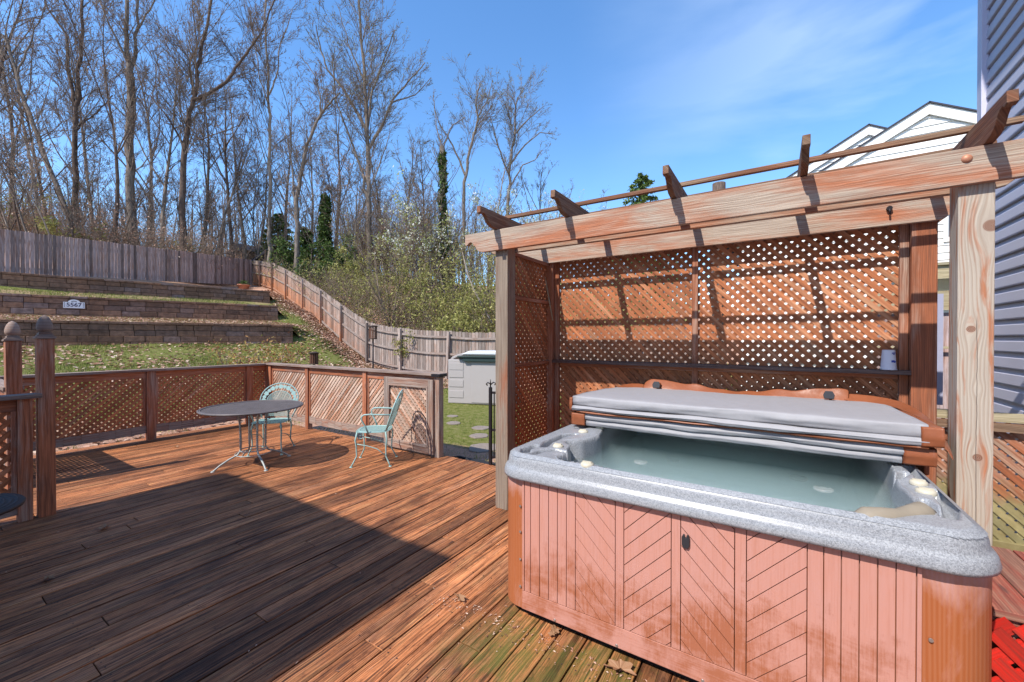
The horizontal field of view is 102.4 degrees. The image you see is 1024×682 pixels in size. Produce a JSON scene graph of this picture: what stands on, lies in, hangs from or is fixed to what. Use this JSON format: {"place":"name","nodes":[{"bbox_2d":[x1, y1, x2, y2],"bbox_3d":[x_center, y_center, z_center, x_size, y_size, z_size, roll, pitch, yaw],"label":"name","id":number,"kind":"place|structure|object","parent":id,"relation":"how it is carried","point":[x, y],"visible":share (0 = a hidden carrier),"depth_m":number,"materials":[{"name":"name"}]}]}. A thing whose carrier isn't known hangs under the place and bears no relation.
{"place":"outdoors","nodes":[
{"label":"outdoors","id":0,"kind":"place"},
{"bbox_2d":[0,287,301,326],"bbox_3d":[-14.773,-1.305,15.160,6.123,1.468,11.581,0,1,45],"label":"terrace grass","id":1,"kind":"structure","parent":0,"point":[121,295],"depth_m":16.12,"materials":[{"name":"green plant"}]},
{"bbox_2d":[0,259,942,482],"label":"ground","id":2,"kind":"structure","parent":0,"point":[467,412],"depth_m":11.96,"materials":[{"name":"green plant"}]},
{"bbox_2d":[0,128,42,258],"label":"young tree","id":3,"kind":"object","parent":2,"relation":"on","point":[6,178],"visible":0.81,"depth_m":21.03,"materials":[{"name":"brown plant"}]},
{"bbox_2d":[0,0,57,214],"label":"bare tree","id":4,"kind":"object","parent":2,"relation":"on","point":[30,75],"visible":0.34,"depth_m":29.02,"materials":[{"name":"brown plant"}]},
{"bbox_2d":[0,124,60,248],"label":"young tree","id":5,"kind":"object","parent":2,"relation":"on","point":[37,161],"visible":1,"depth_m":19.62,"materials":[{"name":"brown plant"}]},
{"bbox_2d":[0,144,60,233],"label":"young tree","id":6,"kind":"object","parent":2,"relation":"on","point":[24,192],"visible":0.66,"depth_m":21.16,"materials":[{"name":"brown plant"}]},
{"bbox_2d":[0,0,61,231],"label":"bare tree","id":7,"kind":"object","parent":2,"relation":"on","point":[15,123],"visible":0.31,"depth_m":32.25,"materials":[{"name":"brown plant"}]},
{"bbox_2d":[0,0,65,113],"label":"bare tree","id":8,"kind":"object","parent":2,"relation":"on","point":[19,14],"visible":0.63,"depth_m":26.41,"materials":[{"name":"brown plant"}]},
{"bbox_2d":[0,82,68,231],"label":"young tree","id":9,"kind":"object","parent":2,"relation":"on","point":[14,148],"visible":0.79,"depth_m":21.71,"materials":[{"name":"brown plant"}]},
{"bbox_2d":[0,22,111,253],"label":"bare tree","id":10,"kind":"object","parent":2,"relation":"on","point":[22,114],"visible":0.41,"depth_m":27.77,"materials":[{"name":"brown plant"}]},
{"bbox_2d":[0,0,122,260],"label":"bare tree","id":11,"kind":"object","parent":2,"relation":"on","point":[30,117],"visible":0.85,"depth_m":23.95,"materials":[{"name":"brown plant"}]},
{"bbox_2d":[33,215,108,258],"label":"shrub","id":12,"kind":"object","parent":2,"relation":"on","point":[51,224],"visible":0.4,"depth_m":21.74,"materials":[{"name":"green plant"}]},
{"bbox_2d":[0,0,142,224],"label":"bare tree","id":13,"kind":"object","parent":2,"relation":"on","point":[76,95],"visible":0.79,"depth_m":26.90,"materials":[{"name":"brown plant"}]},
{"bbox_2d":[22,21,124,225],"bbox_3d":[-33.290,-15.074,31.793,5.686,18.520,6.404,0,0,33],"label":"bare tree","id":14,"kind":"object","parent":2,"relation":"on","point":[80,106],"visible":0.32,"depth_m":31.00,"materials":[{"name":"brown plant"}]},
{"bbox_2d":[46,167,100,237],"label":"young tree","id":15,"kind":"object","parent":2,"relation":"on","point":[72,210],"visible":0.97,"depth_m":22.02,"materials":[{"name":"brown plant"}]},
{"bbox_2d":[40,144,114,222],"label":"young tree","id":16,"kind":"object","parent":2,"relation":"on","point":[88,166],"visible":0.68,"depth_m":28.46,"materials":[{"name":"brown plant"}]},
{"bbox_2d":[63,129,114,228],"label":"young tree","id":17,"kind":"object","parent":2,"relation":"on","point":[107,163],"visible":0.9,"depth_m":26.88,"materials":[{"name":"brown plant"}]},
{"bbox_2d":[44,0,162,242],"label":"bare tree","id":18,"kind":"object","parent":2,"relation":"on","point":[111,118],"visible":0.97,"depth_m":23.16,"materials":[{"name":"brown plant"}]},
{"bbox_2d":[41,34,186,242],"bbox_3d":[-30.171,-15.461,32.561,7.397,19.300,6.497,0,0,-16],"label":"bare tree","id":19,"kind":"object","parent":2,"relation":"on","point":[148,127],"visible":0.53,"depth_m":32.63,"materials":[{"name":"brown plant"}]},
{"bbox_2d":[82,159,153,244],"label":"young tree","id":20,"kind":"object","parent":2,"relation":"on","point":[139,193],"visible":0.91,"depth_m":24.29,"materials":[{"name":"brown plant"}]},
{"bbox_2d":[0,229,252,284],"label":"back fence","id":21,"kind":"object","parent":2,"relation":"on","point":[94,258],"visible":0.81,"depth_m":20.43,"materials":[{"name":"grey wood"}]},
{"bbox_2d":[79,0,179,243],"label":"bare tree","id":22,"kind":"object","parent":2,"relation":"on","point":[129,153],"visible":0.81,"depth_m":25.84,"materials":[{"name":"brown plant"}]},
{"bbox_2d":[0,186,260,285],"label":"brush","id":23,"kind":"object","parent":2,"relation":"on","point":[120,234],"depth_m":24.43,"materials":[{"name":"brown plant"}]},
{"bbox_2d":[0,271,269,302],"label":"retaining wall","id":24,"kind":"structure","parent":2,"relation":"on","point":[59,283],"depth_m":17.65,"materials":[{"name":"stone"}]},
{"bbox_2d":[99,165,173,241],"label":"young tree","id":25,"kind":"object","parent":2,"relation":"on","point":[149,191],"visible":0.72,"depth_m":26.42,"materials":[{"name":"brown plant"}]},
{"bbox_2d":[0,293,277,320],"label":"retaining wall","id":26,"kind":"structure","parent":2,"relation":"on","point":[25,304],"depth_m":15.82,"materials":[{"name":"stone"}]},
{"bbox_2d":[74,10,214,258],"bbox_3d":[-24.796,-13.092,28.329,7.139,17.742,4.337,0,0,-25],"label":"bare tree","id":27,"kind":"object","parent":2,"relation":"on","point":[163,206],"visible":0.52,"depth_m":28.19,"materials":[{"name":"brown plant"}]},
{"bbox_2d":[0,319,292,345],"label":"retaining wall","id":28,"kind":"structure","parent":2,"relation":"on","point":[108,332],"depth_m":13.71,"materials":[{"name":"stone"}]},
{"bbox_2d":[147,129,218,232],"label":"young tree","id":29,"kind":"object","parent":2,"relation":"on","point":[193,188],"visible":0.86,"depth_m":29.00,"materials":[{"name":"brown plant"}]},
{"bbox_2d":[81,0,309,282],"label":"bare tree","id":30,"kind":"object","parent":2,"relation":"on","point":[189,120],"visible":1,"depth_m":25.64,"materials":[{"name":"brown plant"}]},
{"bbox_2d":[161,26,250,250],"bbox_3d":[-23.153,-14.362,31.795,7.135,19.533,5.394,0,0,33],"label":"bare tree","id":31,"kind":"object","parent":2,"relation":"on","point":[204,161],"visible":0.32,"depth_m":31.47,"materials":[{"name":"brown plant"}]},
{"bbox_2d":[186,178,225,252],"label":"young tree","id":32,"kind":"object","parent":2,"relation":"on","point":[210,189],"visible":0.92,"depth_m":30.42,"materials":[{"name":"brown plant"}]},
{"bbox_2d":[141,87,272,269],"bbox_3d":[-21.840,-10.898,30.252,6.632,14.500,6.249,0,0,-16],"label":"bare tree","id":33,"kind":"object","parent":2,"relation":"on","point":[234,183],"visible":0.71,"depth_m":30.61,"materials":[{"name":"brown plant"}]},
{"bbox_2d":[170,61,266,256],"bbox_3d":[-21.981,-12.231,30.672,4.760,16.562,6.016,0,0,9],"label":"bare tree","id":34,"kind":"object","parent":2,"relation":"on","point":[225,143],"visible":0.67,"depth_m":30.41,"materials":[{"name":"brown plant"}]},
{"bbox_2d":[0,290,447,452],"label":"fallen leaves","id":35,"kind":"object","parent":2,"relation":"on","point":[334,340],"visible":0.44,"depth_m":14.85,"materials":[{"name":"brown plant"}]},
{"bbox_2d":[209,75,282,257],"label":"bare tree","id":36,"kind":"object","parent":2,"relation":"on","point":[245,248],"visible":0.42,"depth_m":33.94,"materials":[{"name":"brown plant"}]},
{"bbox_2d":[230,143,274,256],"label":"young tree","id":37,"kind":"object","parent":2,"relation":"on","point":[247,199],"visible":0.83,"depth_m":30.73,"materials":[{"name":"brown plant"}]},
{"bbox_2d":[207,332,302,400],"bbox_3d":[-5.800,0.746,9.338,1.604,1.940,1.808,0,0,33],"label":"rose bush","id":38,"kind":"object","parent":2,"relation":"on","point":[240,359],"visible":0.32,"depth_m":9.19,"materials":[{"name":"green plant"}]},
{"bbox_2d":[230,153,289,263],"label":"young tree","id":39,"kind":"object","parent":2,"relation":"on","point":[259,195],"visible":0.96,"depth_m":28.61,"materials":[{"name":"brown plant"}]},
{"bbox_2d":[230,116,296,255],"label":"bare tree","id":40,"kind":"object","parent":2,"relation":"on","point":[265,201],"visible":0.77,"depth_m":31.84,"materials":[{"name":"brown plant"}]},
{"bbox_2d":[203,0,333,261],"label":"bare tree","id":41,"kind":"object","parent":2,"relation":"on","point":[261,91],"visible":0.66,"depth_m":28.69,"materials":[{"name":"brown plant"}]},
{"bbox_2d":[234,59,307,240],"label":"bare tree","id":42,"kind":"object","parent":2,"relation":"on","point":[288,170],"visible":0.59,"depth_m":33.38,"materials":[{"name":"brown plant"}]},
{"bbox_2d":[3,185,541,302],"bbox_3d":[-20.710,-7.480,33.083,50.310,10.066,9.031,0,0,2],"label":"wood brush","id":43,"kind":"object","parent":2,"relation":"on","point":[210,232],"depth_m":32.50,"materials":[{"name":"plant"}]},
{"bbox_2d":[238,336,308,397],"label":"rose bush","id":44,"kind":"object","parent":2,"relation":"on","point":[287,357],"visible":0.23,"depth_m":9.97,"materials":[{"name":"green plant"}]},
{"bbox_2d":[254,213,293,263],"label":"conifer","id":45,"kind":"object","parent":2,"relation":"on","point":[277,231],"visible":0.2,"depth_m":34.60,"materials":[{"name":"green plant"}]},
{"bbox_2d":[267,232,316,270],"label":"shrub","id":46,"kind":"object","parent":2,"relation":"on","point":[283,244],"visible":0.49,"depth_m":26.31,"materials":[{"name":"green plant"}]},
{"bbox_2d":[264,154,332,251],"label":"young tree","id":47,"kind":"object","parent":2,"relation":"on","point":[288,203],"visible":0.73,"depth_m":26.42,"materials":[{"name":"brown plant"}]},
{"bbox_2d":[276,142,346,282],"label":"young tree","id":48,"kind":"object","parent":2,"relation":"on","point":[316,173],"visible":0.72,"depth_m":27.22,"materials":[{"name":"brown plant"}]},
{"bbox_2d":[261,47,369,272],"bbox_3d":[-12.181,-10.530,26.063,6.341,16.144,5.384,0,0,33],"label":"bare tree","id":49,"kind":"object","parent":2,"relation":"on","point":[304,159],"visible":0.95,"depth_m":25.89,"materials":[{"name":"brown plant"}]},
{"bbox_2d":[315,192,333,284],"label":"ivy column","id":50,"kind":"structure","parent":2,"relation":"on","point":[323,228],"depth_m":26.79,"materials":[{"name":"green plant"}]},
{"bbox_2d":[301,135,371,254],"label":"young tree","id":51,"kind":"object","parent":2,"relation":"on","point":[335,185],"visible":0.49,"depth_m":29.55,"materials":[{"name":"brown plant"}]},
{"bbox_2d":[316,38,360,247],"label":"bare tree","id":52,"kind":"object","parent":2,"relation":"on","point":[338,144],"visible":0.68,"depth_m":34.23,"materials":[{"name":"brown plant"}]},
{"bbox_2d":[323,231,357,278],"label":"shrub","id":53,"kind":"object","parent":2,"relation":"on","point":[349,255],"visible":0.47,"depth_m":26.03,"materials":[{"name":"green plant"}]},
{"bbox_2d":[0,145,703,308],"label":"wood","id":54,"kind":"object","parent":2,"relation":"on","point":[222,210],"visible":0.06,"depth_m":47.78,"materials":[{"name":"brown plant"}]},
{"bbox_2d":[329,144,382,279],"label":"young tree","id":55,"kind":"object","parent":2,"relation":"on","point":[346,194],"visible":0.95,"depth_m":25.15,"materials":[{"name":"brown plant"}]},
{"bbox_2d":[301,0,432,283],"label":"bare tree","id":56,"kind":"object","parent":2,"relation":"on","point":[365,96],"visible":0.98,"depth_m":26.85,"materials":[{"name":"brown plant"}]},
{"bbox_2d":[340,108,402,239],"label":"bare tree","id":57,"kind":"object","parent":2,"relation":"on","point":[377,164],"visible":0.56,"depth_m":31.08,"materials":[{"name":"brown plant"}]},
{"bbox_2d":[328,201,436,326],"bbox_3d":[-6.400,-3.709,21.126,5.058,6.222,4.564,0,0,-12],"label":"vase shrub","id":58,"kind":"object","parent":2,"relation":"on","point":[380,289],"visible":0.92,"depth_m":21.04,"materials":[{"name":"green plant"}]},
{"bbox_2d":[280,165,488,290],"bbox_3d":[-8.746,-7.720,29.050,15.406,9.700,10.831,0,0,10],"label":"upright thicket","id":59,"kind":"object","parent":2,"relation":"on","point":[363,243],"visible":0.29,"depth_m":27.49,"materials":[{"name":"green plant"}]},
{"bbox_2d":[236,247,534,361],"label":"undergrowth","id":60,"kind":"object","parent":2,"relation":"on","point":[357,310],"depth_m":21.74,"materials":[{"name":"green plant"}]},
{"bbox_2d":[383,162,443,302],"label":"young tree","id":61,"kind":"object","parent":2,"relation":"on","point":[428,196],"visible":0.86,"depth_m":23.89,"materials":[{"name":"brown plant"}]},
{"bbox_2d":[385,254,442,321],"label":"thicket shrub","id":62,"kind":"object","parent":2,"relation":"on","point":[417,278],"visible":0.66,"depth_m":21.39,"materials":[{"name":"green plant"}]},
{"bbox_2d":[370,165,485,295],"bbox_3d":[-5.758,-5.207,24.438,6.239,6.703,7.691,0,1,-42],"label":"flowering shrub","id":63,"kind":"object","parent":2,"relation":"on","point":[423,247],"visible":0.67,"depth_m":23.84,"materials":[{"name":"green plant"}]},
{"bbox_2d":[402,183,454,309],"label":"young tree","id":64,"kind":"object","parent":2,"relation":"on","point":[426,230],"visible":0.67,"depth_m":24.76,"materials":[{"name":"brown plant"}]},
{"bbox_2d":[396,257,468,328],"bbox_3d":[-3.753,-1.947,20.662,3.891,4.473,3.372,0,0,4],"label":"thicket shrub","id":65,"kind":"object","parent":2,"relation":"on","point":[422,298],"visible":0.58,"depth_m":20.03,"materials":[{"name":"green plant"}]},
{"bbox_2d":[404,112,463,266],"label":"bare tree","id":66,"kind":"object","parent":2,"relation":"on","point":[416,158],"visible":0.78,"depth_m":30.39,"materials":[{"name":"brown plant"}]},
{"bbox_2d":[399,191,488,295],"bbox_3d":[-4.286,-5.910,26.367,6.006,6.604,3.859,0,0,-4],"label":"thicket shrub","id":67,"kind":"object","parent":2,"relation":"on","point":[456,244],"visible":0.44,"depth_m":25.68,"materials":[{"name":"green plant"}]},
{"bbox_2d":[428,89,466,301],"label":"bare tree","id":68,"kind":"object","parent":2,"relation":"on","point":[442,160],"visible":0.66,"depth_m":25.84,"materials":[{"name":"green plant"}]},
{"bbox_2d":[410,273,487,331],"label":"thicket shrub","id":69,"kind":"object","parent":2,"relation":"on","point":[451,301],"visible":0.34,"depth_m":19.04,"materials":[{"name":"green plant"}]},
{"bbox_2d":[428,311,488,353],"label":"thicket shrub","id":70,"kind":"object","parent":2,"relation":"on","point":[443,324],"visible":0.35,"depth_m":17.01,"materials":[{"name":"green plant"}]},
{"bbox_2d":[430,245,495,319],"bbox_3d":[-2.374,-2.303,20.866,3.821,4.899,4.128,0,0,-20],"label":"thicket shrub","id":71,"kind":"object","parent":2,"relation":"on","point":[453,278],"visible":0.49,"depth_m":20.11,"materials":[{"name":"green plant"}]},
{"bbox_2d":[427,52,521,293],"bbox_3d":[-2.543,-11.358,29.070,5.948,16.919,5.030,0,0,-36],"label":"bare tree","id":72,"kind":"object","parent":2,"relation":"on","point":[477,126],"visible":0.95,"depth_m":28.93,"materials":[{"name":"brown plant"}]},
{"bbox_2d":[438,243,518,329],"bbox_3d":[-1.188,-2.257,19.943,4.827,5.773,4.805,0,0,33],"label":"thicket shrub","id":73,"kind":"object","parent":2,"relation":"on","point":[474,282],"visible":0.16,"depth_m":19.67,"materials":[{"name":"green plant"}]},
{"bbox_2d":[443,272,518,334],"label":"thicket shrub","id":74,"kind":"object","parent":2,"relation":"on","point":[459,302],"visible":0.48,"depth_m":17.86,"materials":[{"name":"green plant"}]},
{"bbox_2d":[448,353,518,404],"bbox_3d":[-0.796,1.033,11.648,1.850,1.400,0.814,0,0,15],"label":"storage box","id":75,"kind":"object","parent":2,"relation":"on","point":[467,381],"visible":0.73,"depth_m":11.34,"materials":[{"name":"beige plastic"}]},
{"bbox_2d":[471,362,495,403],"bbox_3d":[-0.574,1.136,11.177,1.120,1.120,0.014,0,0,15],"label":"door","id":76,"kind":"structure","parent":75,"relation":"in","point":[481,372],"depth_m":11.23,"materials":[{"name":"beige plastic"}]},
{"bbox_2d":[457,350,520,361],"bbox_3d":[-0.593,0.418,11.525,1.696,0.290,0.900,0,0,15],"label":"bin lid","id":77,"kind":"object","parent":75,"relation":"on","point":[480,356],"visible":0.52,"depth_m":11.18,"materials":[{"name":"green plastic"}]},
{"bbox_2d":[252,260,726,388],"bbox_3d":[-6.805,-2.026,19.854,30.438,7.449,2.482,0,0,35],"label":"side fence","id":78,"kind":"object","parent":2,"relation":"on","point":[347,326],"visible":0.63,"depth_m":17.70,"materials":[{"name":"wood"}]},
{"bbox_2d":[479,58,558,215],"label":"bare tree","id":79,"kind":"object","parent":2,"relation":"on","point":[511,155],"visible":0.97,"depth_m":29.97,"materials":[{"name":"brown plant"}]},
{"bbox_2d":[604,173,685,320],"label":"conifer","id":80,"kind":"object","parent":2,"relation":"on","point":[642,182],"visible":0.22,"depth_m":29.65,"materials":[{"name":"green plant"}]},
{"bbox_2d":[727,101,976,392],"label":"white house","id":81,"kind":"structure","parent":2,"relation":"on","point":[929,117],"depth_m":9.35,"materials":[{"name":"plastic"}]},
{"bbox_2d":[867,290,948,481],"bbox_3d":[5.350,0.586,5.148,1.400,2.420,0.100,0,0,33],"label":"house","id":82,"kind":"structure","parent":2,"relation":"on","point":[945,349],"depth_m":5.14,"materials":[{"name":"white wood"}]},
{"bbox_2d":[937,294,943,404],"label":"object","id":83,"kind":"object","parent":2,"relation":"on","point":[940,304],"visible":0.43,"depth_m":3.88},
{"bbox_2d":[977,0,1023,539],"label":"grey house","id":84,"kind":"structure","parent":2,"relation":"on","point":[1000,52],"depth_m":3.21,"materials":[{"name":"plastic"}]},
{"bbox_2d":[0,0,977,306],"label":"sky","id":85,"kind":"structure","parent":0,"point":[699,89],"materials":[{"name":"blue"}]},
{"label":"terrace ground","id":86,"kind":"structure","parent":0,"visible":0},
{"bbox_2d":[0,314,305,326],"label":"terrace leaves","id":87,"kind":"object","parent":86,"relation":"on","point":[85,318],"visible":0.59,"depth_m":15.02,"materials":[{"name":"brown plant"}]},
{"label":"soil under deck","id":88,"kind":"structure","parent":0,"visible":0},
{"bbox_2d":[1,321,23,489],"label":"newel post","id":89,"kind":"object","parent":88,"relation":"on","point":[12,349],"visible":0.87,"depth_m":4.41,"materials":[{"name":"brown wood"}]},
{"bbox_2d":[33,315,56,517],"bbox_3d":[-4.319,0.782,3.808,0.141,2.046,0.130,0,0,33],"label":"newel post","id":90,"kind":"object","parent":88,"relation":"on","point":[44,337],"visible":0.94,"depth_m":3.77,"materials":[{"name":"brown wood"}]},
{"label":"deck joists","id":91,"kind":"structure","parent":88,"relation":"on","visible":0},
{"bbox_2d":[0,420,1019,681],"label":"deck","id":92,"kind":"structure","parent":91,"relation":"on","point":[172,530],"depth_m":2.85,"materials":[{"name":"brown wood"}]},
{"bbox_2d":[0,493,25,515],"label":"side table","id":93,"kind":"object","parent":92,"relation":"on","point":[9,502],"visible":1,"depth_m":2.72,"materials":[{"name":"metal"}]},
{"bbox_2d":[0,393,41,522],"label":"deck railing","id":94,"kind":"object","parent":92,"relation":"on","point":[17,409],"visible":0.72,"depth_m":3.64,"materials":[{"name":"brown wood"}]},
{"bbox_2d":[0,363,267,450],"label":"deck railing","id":95,"kind":"object","parent":92,"relation":"attached to","point":[151,423],"visible":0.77,"depth_m":6.54,"materials":[{"name":"brown wood"}]},
{"bbox_2d":[196,400,303,472],"bbox_3d":[-3.363,1.223,5.348,1.174,0.751,1.174,0,0,33],"label":"patio table","id":96,"kind":"object","parent":92,"relation":"on","point":[249,408],"visible":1,"depth_m":5.25,"materials":[{"name":"grey metal"}]},
{"bbox_2d":[247,383,298,455],"bbox_3d":[-3.482,1.115,6.003,0.548,0.950,0.624,0,0,-9],"label":"patio chair","id":97,"kind":"object","parent":92,"relation":"on","point":[275,420],"visible":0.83,"depth_m":6.16,"materials":[{"name":"teal paint"}]},
{"bbox_2d":[266,363,446,442],"bbox_3d":[-2.869,1.060,6.896,4.580,1.248,0.150,0,0,33],"label":"deck railing","id":98,"kind":"object","parent":92,"relation":"attached to","point":[366,390],"visible":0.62,"depth_m":6.94,"materials":[{"name":"brown wood"}]},
{"bbox_2d":[349,389,403,467],"bbox_3d":[-1.758,1.119,5.424,0.624,0.950,0.548,0,0,-5],"label":"patio chair","id":99,"kind":"object","parent":92,"relation":"on","point":[376,428],"visible":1,"depth_m":5.36,"materials":[{"name":"teal paint"}]},
{"bbox_2d":[431,374,446,457],"bbox_3d":[-1.001,1.071,5.650,0.150,1.242,0.160,0,0,33],"label":"gate post","id":100,"kind":"object","parent":92,"relation":"on","point":[438,387],"visible":0.7,"depth_m":5.62,"materials":[{"name":"brown wood"}]},
{"bbox_2d":[384,376,434,454],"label":"lattice gate","id":101,"kind":"structure","parent":100,"relation":"attached to","point":[409,386],"depth_m":5.84,"materials":[{"name":"brown wood"}]},
{"bbox_2d":[486,379,524,464],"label":"metal gate","id":102,"kind":"structure","parent":92,"relation":"on","point":[491,392],"depth_m":5.29,"materials":[{"name":"black metal"}]},
{"bbox_2d":[465,88,1023,545],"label":"pergola","id":103,"kind":"object","parent":92,"relation":"on","point":[911,202],"visible":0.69,"depth_m":3.39,"materials":[{"name":"brown wood"}]},
{"bbox_2d":[936,408,1023,551],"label":"lattice screen","id":104,"kind":"object","parent":103,"relation":"attached to","point":[1013,541],"visible":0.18,"depth_m":2.91,"materials":[{"name":"brown wood"}]},
{"bbox_2d":[504,424,1002,681],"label":"hot tub","id":105,"kind":"object","parent":92,"relation":"on","point":[696,560],"visible":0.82,"depth_m":1.86,"materials":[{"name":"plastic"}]},
{"bbox_2d":[569,379,952,474],"bbox_3d":[1.647,0.553,3.102,2.164,0.361,1.244,0,0,33],"label":"tub cover","id":106,"kind":"object","parent":105,"relation":"on","point":[840,422],"visible":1,"depth_m":2.62,"materials":[{"name":"grey plastic"}]},
{"bbox_2d":[991,546,1023,681],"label":"red bench","id":107,"kind":"object","parent":92,"relation":"on","point":[1007,616],"visible":0.34,"depth_m":1.62,"materials":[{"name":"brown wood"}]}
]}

